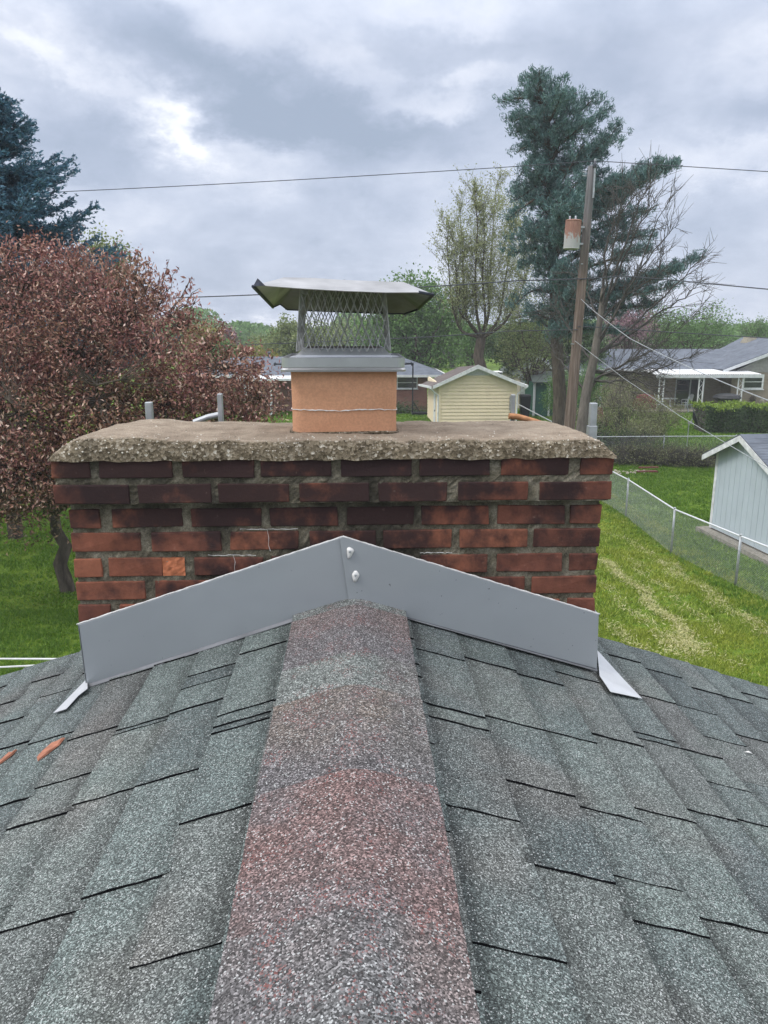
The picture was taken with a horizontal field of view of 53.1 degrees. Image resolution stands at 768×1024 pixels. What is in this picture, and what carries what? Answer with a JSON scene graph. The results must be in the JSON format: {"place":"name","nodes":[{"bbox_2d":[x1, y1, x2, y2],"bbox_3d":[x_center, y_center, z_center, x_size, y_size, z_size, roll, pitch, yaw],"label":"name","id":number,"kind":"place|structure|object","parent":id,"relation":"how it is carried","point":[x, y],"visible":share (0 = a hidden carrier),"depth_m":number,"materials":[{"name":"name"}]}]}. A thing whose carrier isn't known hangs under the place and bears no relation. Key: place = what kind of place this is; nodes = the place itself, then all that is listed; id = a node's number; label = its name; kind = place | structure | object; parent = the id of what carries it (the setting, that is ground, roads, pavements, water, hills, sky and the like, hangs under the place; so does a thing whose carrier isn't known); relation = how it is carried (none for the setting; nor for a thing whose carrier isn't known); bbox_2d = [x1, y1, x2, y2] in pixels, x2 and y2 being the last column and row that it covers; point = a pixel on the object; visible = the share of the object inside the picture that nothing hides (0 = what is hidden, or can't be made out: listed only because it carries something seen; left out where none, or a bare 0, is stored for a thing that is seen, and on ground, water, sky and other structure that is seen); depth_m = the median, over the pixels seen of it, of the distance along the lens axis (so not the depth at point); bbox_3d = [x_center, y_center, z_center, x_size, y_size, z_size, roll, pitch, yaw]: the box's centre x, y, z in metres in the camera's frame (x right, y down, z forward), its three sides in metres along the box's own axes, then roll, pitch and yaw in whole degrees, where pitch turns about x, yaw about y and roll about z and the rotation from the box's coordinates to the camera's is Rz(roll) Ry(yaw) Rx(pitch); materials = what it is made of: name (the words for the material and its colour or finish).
{"place":"outdoors","nodes":[
{"label":"outdoors","id":0,"kind":"place"},
{"bbox_2d":[0,490,79,609],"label":"lawn grass","id":1,"kind":"structure","parent":0,"point":[43,555],"depth_m":19.70,"materials":[{"name":"green plant"}]},
{"bbox_2d":[0,607,80,675],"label":"lawn grass","id":2,"kind":"structure","parent":0,"point":[59,616],"depth_m":15.35,"materials":[{"name":"green plant"}]},
{"bbox_2d":[0,337,767,684],"bbox_3d":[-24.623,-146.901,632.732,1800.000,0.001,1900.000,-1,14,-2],"label":"ground","id":3,"kind":"structure","parent":0,"point":[12,599],"depth_m":18.22,"materials":[{"name":"green plant"}]},
{"bbox_2d":[0,87,179,538],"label":"blue spruce tree","id":4,"kind":"object","parent":3,"relation":"on","point":[23,182],"visible":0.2,"depth_m":19.71,"materials":[{"name":"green plant"}]},
{"bbox_2d":[78,222,141,411],"bbox_3d":[-13.687,-8.712,38.499,3.651,11.034,2.642,-6,15,-23],"label":"green tree","id":5,"kind":"object","parent":3,"relation":"on","point":[100,244],"visible":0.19,"depth_m":37.40,"materials":[{"name":"green plant"}]},
{"bbox_2d":[104,314,175,359],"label":"horizon tree","id":6,"kind":"object","parent":3,"relation":"on","point":[154,331],"depth_m":100.88,"materials":[{"name":"green plant"}]},
{"bbox_2d":[0,217,291,593],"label":"crabapple tree","id":7,"kind":"object","parent":3,"relation":"on","point":[46,352],"visible":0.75,"depth_m":14.66,"materials":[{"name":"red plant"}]},
{"bbox_2d":[176,321,220,360],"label":"yellow tree","id":8,"kind":"object","parent":3,"relation":"on","point":[205,329],"visible":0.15,"depth_m":80.47,"materials":[{"name":"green plant"}]},
{"bbox_2d":[202,332,240,364],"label":"green tree","id":9,"kind":"object","parent":3,"relation":"on","point":[225,343],"visible":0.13,"depth_m":63.70,"materials":[{"name":"green plant"}]},
{"bbox_2d":[212,321,241,346],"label":"purple tree","id":10,"kind":"object","parent":3,"relation":"on","point":[228,335],"visible":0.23,"depth_m":67.58,"materials":[{"name":"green plant"}]},
{"bbox_2d":[242,328,268,351],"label":"bare hedge tree","id":11,"kind":"object","parent":3,"relation":"on","point":[249,342],"visible":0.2,"depth_m":91.94,"materials":[{"name":"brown plant"}]},
{"bbox_2d":[247,343,281,356],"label":"yellow tree","id":12,"kind":"object","parent":3,"relation":"on","point":[260,352],"visible":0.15,"depth_m":71.83,"materials":[{"name":"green plant"}]},
{"bbox_2d":[250,309,346,356],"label":"green tree","id":13,"kind":"object","parent":3,"relation":"on","point":[284,331],"visible":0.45,"depth_m":75.01,"materials":[{"name":"green plant"}]},
{"bbox_2d":[186,351,443,414],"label":"red brick house","id":14,"kind":"structure","parent":3,"relation":"on","point":[422,372],"depth_m":55.49,"materials":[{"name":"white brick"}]},
{"bbox_2d":[397,377,417,389],"bbox_3d":[1.674,-9.296,55.411,1.601,0.933,0.120,-1,14,-2],"label":"window","id":15,"kind":"structure","parent":14,"relation":"in","point":[403,383],"depth_m":55.45,"materials":[{"name":"white paint"}]},
{"bbox_2d":[312,316,373,345],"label":"horizon tree","id":16,"kind":"object","parent":3,"relation":"on","point":[347,332],"visible":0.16,"depth_m":115.29,"materials":[{"name":"green plant"}]},
{"bbox_2d":[0,599,767,1023],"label":"house","id":17,"kind":"structure","parent":3,"relation":"on","point":[352,811],"depth_m":1.36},
{"bbox_2d":[0,749,16,763],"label":"brick chip","id":18,"kind":"object","parent":17,"relation":"on","point":[7,756],"visible":1,"depth_m":1.92,"materials":[{"name":"brick"}]},
{"bbox_2d":[0,665,31,667],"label":"gable cable","id":19,"kind":"object","parent":17,"relation":"attached to","point":[15,666],"visible":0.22,"depth_m":3.49,"materials":[{"name":"white paint"}]},
{"bbox_2d":[0,658,54,659],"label":"gable cable","id":20,"kind":"object","parent":17,"relation":"attached to","point":[26,658],"visible":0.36,"depth_m":3.41,"materials":[{"name":"white paint"}]},
{"bbox_2d":[37,738,64,760],"bbox_3d":[-0.821,0.579,1.883,0.038,0.019,0.095,6,15,24],"label":"brick chip","id":21,"kind":"object","parent":17,"relation":"on","point":[49,748],"visible":1,"depth_m":1.88,"materials":[{"name":"brick"}]},
{"bbox_2d":[48,372,641,712],"bbox_3d":[-0.101,2.428,2.982,1.635,5.878,0.791,-1,14,-2],"label":"chimney","id":22,"kind":"object","parent":17,"relation":"on","point":[188,538],"visible":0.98,"depth_m":2.18,"materials":[{"name":"brick"}]},
{"bbox_2d":[145,402,153,418],"bbox_3d":[-0.841,-0.199,2.767,0.025,0.385,0.091,-1,14,-2],"label":"metal bracket","id":23,"kind":"object","parent":22,"relation":"attached to","point":[149,412],"visible":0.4,"depth_m":2.75,"materials":[{"name":"silver metal"}]},
{"bbox_2d":[193,393,223,421],"bbox_3d":[-0.634,-0.215,2.772,0.110,0.414,0.091,-1,14,-2],"label":"metal bracket","id":24,"kind":"object","parent":22,"relation":"attached to","point":[219,414],"visible":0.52,"depth_m":2.77,"materials":[{"name":"silver metal"}]},
{"bbox_2d":[251,277,434,371],"bbox_3d":[-0.117,-0.566,2.323,0.491,0.261,0.618,-1,14,-2],"label":"vented rain cover","id":25,"kind":"object","parent":22,"relation":"on","point":[302,296],"visible":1,"depth_m":2.19,"materials":[{"name":"metal"}]},
{"bbox_2d":[508,394,540,420],"bbox_3d":[0.595,-0.224,2.828,0.276,0.406,0.111,-1,14,-2],"label":"metal bracket","id":26,"kind":"object","parent":22,"relation":"attached to","point":[512,416],"visible":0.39,"depth_m":2.81,"materials":[{"name":"metal"}]},
{"bbox_2d":[586,403,597,438],"bbox_3d":[0.780,-0.208,2.852,0.035,0.382,0.137,-1,14,-2],"label":"metal bracket","id":27,"kind":"object","parent":22,"relation":"attached to","point":[591,430],"visible":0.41,"depth_m":2.86,"materials":[{"name":"silver metal"}]},
{"bbox_2d":[338,262,474,379],"bbox_3d":[2.040,-15.198,64.020,11.786,11.803,8.999,-1,14,-2],"label":"maple tree","id":28,"kind":"object","parent":3,"relation":"on","point":[415,324],"visible":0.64,"depth_m":62.94,"materials":[{"name":"green plant"}]},
{"bbox_2d":[396,400,427,413],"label":"shrub","id":29,"kind":"object","parent":3,"relation":"on","point":[400,409],"visible":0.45,"depth_m":54.03,"materials":[{"name":"green plant"}]},
{"bbox_2d":[411,363,426,414],"bbox_3d":[2.231,-8.522,53.108,1.503,3.530,0.800,-1,14,-2],"label":"black pole stand","id":30,"kind":"object","parent":3,"relation":"on","point":[419,413],"visible":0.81,"depth_m":53.13,"materials":[{"name":"metal"}]},
{"bbox_2d":[83,306,767,355],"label":"woods","id":31,"kind":"object","parent":3,"relation":"on","point":[245,327],"visible":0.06,"depth_m":150.10,"materials":[{"name":"green plant"}]},
{"bbox_2d":[408,320,493,367],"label":"horizon tree","id":32,"kind":"object","parent":3,"relation":"on","point":[456,349],"visible":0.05,"depth_m":112.04,"materials":[{"name":"green plant"}]},
{"bbox_2d":[418,365,527,421],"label":"yellow shed","id":33,"kind":"structure","parent":3,"relation":"on","point":[470,393],"depth_m":44.95,"materials":[{"name":"plastic"}]},
{"bbox_2d":[433,393,435,421],"bbox_3d":[3.093,-6.275,47.096,0.024,2.050,1.000,-1,14,-2],"label":"door","id":34,"kind":"structure","parent":33,"relation":"in","point":[434,412],"depth_m":46.96,"materials":[{"name":"white paint"}]},
{"bbox_2d":[454,318,493,366],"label":"green tree","id":35,"kind":"object","parent":3,"relation":"on","point":[469,362],"visible":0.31,"depth_m":70.54,"materials":[{"name":"green plant"}]},
{"bbox_2d":[422,162,543,367],"bbox_3d":[6.658,-13.693,48.480,8.628,16.169,6.297,-1,14,-2],"label":"budding tree","id":36,"kind":"object","parent":3,"relation":"on","point":[465,296],"visible":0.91,"depth_m":47.51,"materials":[{"name":"green plant"}]},
{"bbox_2d":[473,312,545,378],"bbox_3d":[9.694,-11.866,59.361,5.749,7.375,4.549,-1,14,-2],"label":"green tree","id":37,"kind":"object","parent":3,"relation":"on","point":[488,346],"visible":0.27,"depth_m":58.57,"materials":[{"name":"green plant"}]},
{"bbox_2d":[478,281,571,387],"bbox_3d":[10.083,-11.284,53.209,6.539,9.148,5.780,-10,17,-36],"label":"green tree","id":38,"kind":"object","parent":3,"relation":"on","point":[527,350],"visible":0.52,"depth_m":53.04,"materials":[{"name":"green plant"}]},
{"bbox_2d":[519,394,530,416],"bbox_3d":[9.179,-6.835,50.211,0.722,1.674,0.627,-1,14,-2],"label":"trash bin","id":39,"kind":"object","parent":3,"relation":"on","point":[524,400],"visible":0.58,"depth_m":49.91,"materials":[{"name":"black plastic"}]},
{"bbox_2d":[500,354,551,408],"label":"tree","id":40,"kind":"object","parent":3,"relation":"on","point":[519,388],"depth_m":57.38,"materials":[{"name":"plant"}]},
{"bbox_2d":[538,364,581,414],"bbox_3d":[10.887,-7.178,47.211,2.949,3.763,2.859,-1,14,-2],"label":"shrub","id":41,"kind":"object","parent":3,"relation":"on","point":[549,399],"visible":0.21,"depth_m":46.93,"materials":[{"name":"green plant"}]},
{"bbox_2d":[525,371,606,416],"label":"green outbuilding","id":42,"kind":"structure","parent":3,"relation":"on","point":[536,389],"depth_m":52.19,"materials":[{"name":"paint"}]},
{"bbox_2d":[535,384,548,416],"bbox_3d":[10.695,-7.572,52.107,0.871,2.215,0.068,-1,14,-2],"label":"door","id":43,"kind":"structure","parent":42,"relation":"in","point":[540,388],"depth_m":52.08,"materials":[{"name":"green paint"}]},
{"bbox_2d":[542,317,616,368],"bbox_3d":[14.867,-11.759,59.483,5.816,7.168,5.700,-11,17,-37],"label":"green tree","id":44,"kind":"object","parent":3,"relation":"on","point":[587,341],"visible":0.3,"depth_m":58.29,"materials":[{"name":"green plant"}]},
{"bbox_2d":[564,158,596,429],"bbox_3d":[6.640,-6.075,26.583,0.679,11.321,0.432,-1,14,-2],"label":"utility pole","id":45,"kind":"object","parent":3,"relation":"on","point":[572,394],"visible":0.84,"depth_m":26.24,"materials":[{"name":"wood"}]},
{"bbox_2d":[60,161,590,191],"bbox_3d":[-7.970,-10.929,25.640,29.736,1.334,0.350,0,14,2],"label":"power line","id":46,"kind":"object","parent":45,"relation":"attached to","point":[329,177],"visible":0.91,"depth_m":25.28,"materials":[{"name":"metal"}]},
{"bbox_2d":[135,278,582,299],"bbox_3d":[-6.623,-7.756,27.407,26.815,0.945,0.583,1,14,4],"label":"telephone cable","id":47,"kind":"object","parent":45,"relation":"attached to","point":[417,287],"visible":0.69,"depth_m":26.62,"materials":[{"name":"metal"}]},
{"bbox_2d":[171,329,577,346],"bbox_3d":[-6.585,-6.503,29.290,27.030,0.917,1.688,2,14,9],"label":"telephone cable","id":48,"kind":"object","parent":45,"relation":"attached to","point":[414,337],"visible":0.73,"depth_m":28.38,"materials":[{"name":"metal"}]},
{"bbox_2d":[563,216,584,249],"bbox_3d":[6.392,-9.260,25.531,0.851,1.054,0.607,-1,14,-2],"label":"transformer","id":49,"kind":"object","parent":45,"relation":"attached to","point":[573,227],"visible":1,"depth_m":25.32,"materials":[{"name":"grey metal"}]},
{"bbox_2d":[575,341,767,467],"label":"service drop","id":50,"kind":"object","parent":45,"relation":"attached to","point":[676,413],"visible":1,"depth_m":20.09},
{"bbox_2d":[577,326,766,337],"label":"telephone cable","id":51,"kind":"object","parent":45,"relation":"attached to","point":[671,332],"visible":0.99,"depth_m":26.57,"materials":[{"name":"metal"}]},
{"bbox_2d":[581,299,767,400],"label":"service drop","id":52,"kind":"object","parent":45,"relation":"attached to","point":[679,362],"visible":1,"depth_m":17.02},
{"bbox_2d":[583,275,767,289],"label":"telephone cable","id":53,"kind":"object","parent":45,"relation":"attached to","point":[676,280],"visible":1,"depth_m":26.16,"materials":[{"name":"metal"}]},
{"bbox_2d":[599,161,767,171],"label":"power line","id":54,"kind":"object","parent":45,"relation":"attached to","point":[684,166],"visible":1,"depth_m":24.86,"materials":[{"name":"metal"}]},
{"bbox_2d":[577,362,609,406],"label":"shrub","id":55,"kind":"object","parent":3,"relation":"on","point":[593,388],"visible":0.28,"depth_m":48.74,"materials":[{"name":"green plant"}]},
{"bbox_2d":[575,402,618,440],"bbox_3d":[11.235,-4.865,41.356,3.325,2.497,3.027,-1,14,-2],"label":"shrub","id":56,"kind":"object","parent":3,"relation":"on","point":[601,420],"visible":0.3,"depth_m":41.05,"materials":[{"name":"green plant"}]},
{"bbox_2d":[492,63,707,425],"bbox_3d":[9.013,-10.444,33.094,9.311,16.738,7.814,5,14,19],"label":"white pine tree","id":57,"kind":"object","parent":3,"relation":"on","point":[557,201],"visible":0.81,"depth_m":32.54,"materials":[{"name":"green plant"}]},
{"bbox_2d":[511,146,732,433],"bbox_3d":[9.429,-7.375,29.308,8.567,12.582,6.854,-1,14,-2],"label":"bare tree","id":58,"kind":"object","parent":3,"relation":"on","point":[586,391],"visible":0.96,"depth_m":29.18,"materials":[{"name":"brown plant"}]},
{"bbox_2d":[596,412,655,451],"bbox_3d":[10.723,-3.728,37.248,5.119,2.913,2.022,-1,14,-2],"label":"shrub","id":59,"kind":"object","parent":3,"relation":"on","point":[618,439],"visible":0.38,"depth_m":37.11,"materials":[{"name":"green plant"}]},
{"bbox_2d":[592,373,663,431],"bbox_3d":[13.829,-6.405,44.290,4.122,3.650,2.883,-1,14,-2],"label":"shrub","id":60,"kind":"object","parent":3,"relation":"on","point":[621,407],"visible":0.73,"depth_m":44.17,"materials":[{"name":"green plant"}]},
{"bbox_2d":[601,299,660,349],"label":"redbud tree","id":61,"kind":"object","parent":3,"relation":"on","point":[627,321],"visible":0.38,"depth_m":62.55,"materials":[{"name":"pink plant"}]},
{"bbox_2d":[605,318,678,348],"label":"horizon tree","id":62,"kind":"object","parent":3,"relation":"on","point":[644,342],"visible":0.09,"depth_m":107.28,"materials":[{"name":"green plant"}]},
{"bbox_2d":[615,414,671,443],"bbox_3d":[13.328,-4.281,40.555,3.390,1.974,3.151,-1,14,-2],"label":"shrub","id":63,"kind":"object","parent":3,"relation":"on","point":[657,431],"visible":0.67,"depth_m":40.46,"materials":[{"name":"green plant"}]},
{"bbox_2d":[637,470,657,472],"bbox_3d":[11.061,-1.696,32.314,0.849,0.070,0.181,-1,14,-6],"label":"board","id":64,"kind":"object","parent":3,"relation":"on","point":[652,471],"visible":0.93,"depth_m":32.26,"materials":[{"name":"red paint"}]},
{"bbox_2d":[639,466,658,468],"bbox_3d":[11.440,-1.915,33.219,0.849,0.070,0.181,-1,14,-6],"label":"board","id":65,"kind":"object","parent":3,"relation":"on","point":[649,467],"visible":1,"depth_m":33.15,"materials":[{"name":"red paint"}]},
{"bbox_2d":[603,427,697,466],"bbox_3d":[11.598,-2.493,34.343,5.840,2.492,3.442,-1,14,-2],"label":"shrub","id":66,"kind":"object","parent":3,"relation":"on","point":[641,455],"visible":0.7,"depth_m":34.07,"materials":[{"name":"green plant"}]},
{"bbox_2d":[623,395,689,435],"bbox_3d":[15.061,-5.232,42.520,3.524,2.573,2.903,-6,15,-23],"label":"shrub","id":67,"kind":"object","parent":3,"relation":"on","point":[661,412],"visible":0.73,"depth_m":42.34,"materials":[{"name":"green plant"}]},
{"bbox_2d":[547,337,767,412],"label":"tan ranch house","id":68,"kind":"structure","parent":3,"relation":"on","point":[741,363],"depth_m":58.16,"materials":[{"name":"grey"}]},
{"bbox_2d":[633,394,655,408],"bbox_3d":[18.958,-7.980,55.951,1.520,1.200,0.912,-1,14,-2],"label":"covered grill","id":69,"kind":"object","parent":68,"relation":"on","point":[647,395],"visible":0.31,"depth_m":55.53,"materials":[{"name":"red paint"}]},
{"bbox_2d":[681,394,693,408],"bbox_3d":[22.168,-8.077,56.167,0.696,1.052,0.553,-3,14,-12],"label":"patio chair","id":70,"kind":"object","parent":68,"relation":"on","point":[691,397],"visible":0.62,"depth_m":56.12,"materials":[{"name":"metal"}]},
{"bbox_2d":[674,378,704,404],"bbox_3d":[23.186,-9.120,58.386,2.214,2.030,0.046,-1,14,-2],"label":"sliding door","id":71,"kind":"structure","parent":68,"relation":"in","point":[686,390],"depth_m":58.32,"materials":[{"name":"grey glass"}]},
{"bbox_2d":[749,395,756,401],"bbox_3d":[27.366,-8.390,57.034,0.560,0.560,0.080,-1,14,-2],"label":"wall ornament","id":72,"kind":"object","parent":68,"relation":"attached to","point":[752,398],"depth_m":57.02,"materials":[{"name":"brown plant"}]},
{"bbox_2d":[743,374,764,389],"bbox_3d":[27.253,-9.576,56.753,1.664,1.140,0.120,-1,14,-2],"label":"window","id":73,"kind":"structure","parent":68,"relation":"in","point":[749,383],"depth_m":56.81,"materials":[{"name":"white paint"}]},
{"bbox_2d":[597,435,736,452],"bbox_3d":[13.430,-3.216,36.811,14.034,0.939,0.065,-1,14,-2],"label":"chain link fence","id":74,"kind":"object","parent":3,"relation":"on","point":[664,439],"visible":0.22,"depth_m":36.73,"materials":[{"name":"grey metal"}]},
{"bbox_2d":[593,493,767,618],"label":"lawn grass","id":75,"kind":"structure","parent":3,"relation":"on","point":[606,611],"depth_m":18.71,"materials":[{"name":"green plant"}]},
{"bbox_2d":[597,531,767,673],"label":"grass clippings","id":76,"kind":"object","parent":3,"relation":"on","point":[645,591],"depth_m":16.20,"materials":[{"name":"beige plant"}]},
{"bbox_2d":[603,471,767,597],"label":"chain link fence","id":77,"kind":"object","parent":3,"relation":"on","point":[740,535],"visible":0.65,"depth_m":20.33,"materials":[{"name":"silver metal"}]},
{"bbox_2d":[631,298,742,348],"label":"green tree","id":78,"kind":"object","parent":3,"relation":"on","point":[698,340],"visible":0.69,"depth_m":72.31,"materials":[{"name":"green plant"}]},
{"bbox_2d":[646,432,732,468],"bbox_3d":[13.668,-2.447,34.105,4.433,2.363,3.324,5,15,21],"label":"shrub","id":79,"kind":"object","parent":3,"relation":"on","point":[692,457],"visible":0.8,"depth_m":33.57,"materials":[{"name":"green plant"}]},
{"bbox_2d":[688,399,767,433],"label":"hedge","id":80,"kind":"object","parent":3,"relation":"on","point":[738,417],"visible":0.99,"depth_m":44.02,"materials":[{"name":"green plant"}]},
{"bbox_2d":[695,434,767,565],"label":"blue shed","id":81,"kind":"structure","parent":3,"relation":"on","point":[739,503],"depth_m":21.23,"materials":[{"name":"metal"}]},
{"bbox_2d":[731,315,767,336],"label":"green tree","id":82,"kind":"object","parent":3,"relation":"on","point":[759,324],"visible":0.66,"depth_m":78.96,"materials":[{"name":"green plant"}]},
{"bbox_2d":[0,0,767,327],"label":"sky","id":83,"kind":"structure","parent":0,"point":[144,93],"materials":[{"name":"grey"}]},
{"bbox_2d":[234,409,767,465],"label":"lawn grass","id":84,"kind":"structure","parent":0,"point":[424,416],"depth_m":45.81,"materials":[{"name":"green plant"}]},
{"bbox_2d":[516,403,551,421],"bbox_3d":[8.578,-4.468,39.389,0.250,1.284,10.165,-3,14,-12],"label":"service drop","id":85,"kind":"object","parent":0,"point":[534,412],"visible":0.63,"depth_m":41.43,"materials":[{"name":"grey metal"}]},
{"bbox_2d":[598,614,767,686],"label":"lawn grass","id":86,"kind":"structure","parent":0,"point":[736,625],"depth_m":15.09,"materials":[{"name":"green plant"}]},
{"bbox_2d":[599,464,767,624],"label":"lawn grass","id":87,"kind":"structure","parent":0,"point":[650,482],"depth_m":25.50,"materials":[{"name":"green plant"}]},
{"bbox_2d":[713,393,740,403],"bbox_3d":[23.887,-7.552,53.673,1.900,1.460,1.900,-1,14,-2],"label":"patio table","id":88,"kind":"object","parent":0,"point":[721,397],"visible":0.61,"depth_m":53.00,"materials":[{"name":"grey metal"}]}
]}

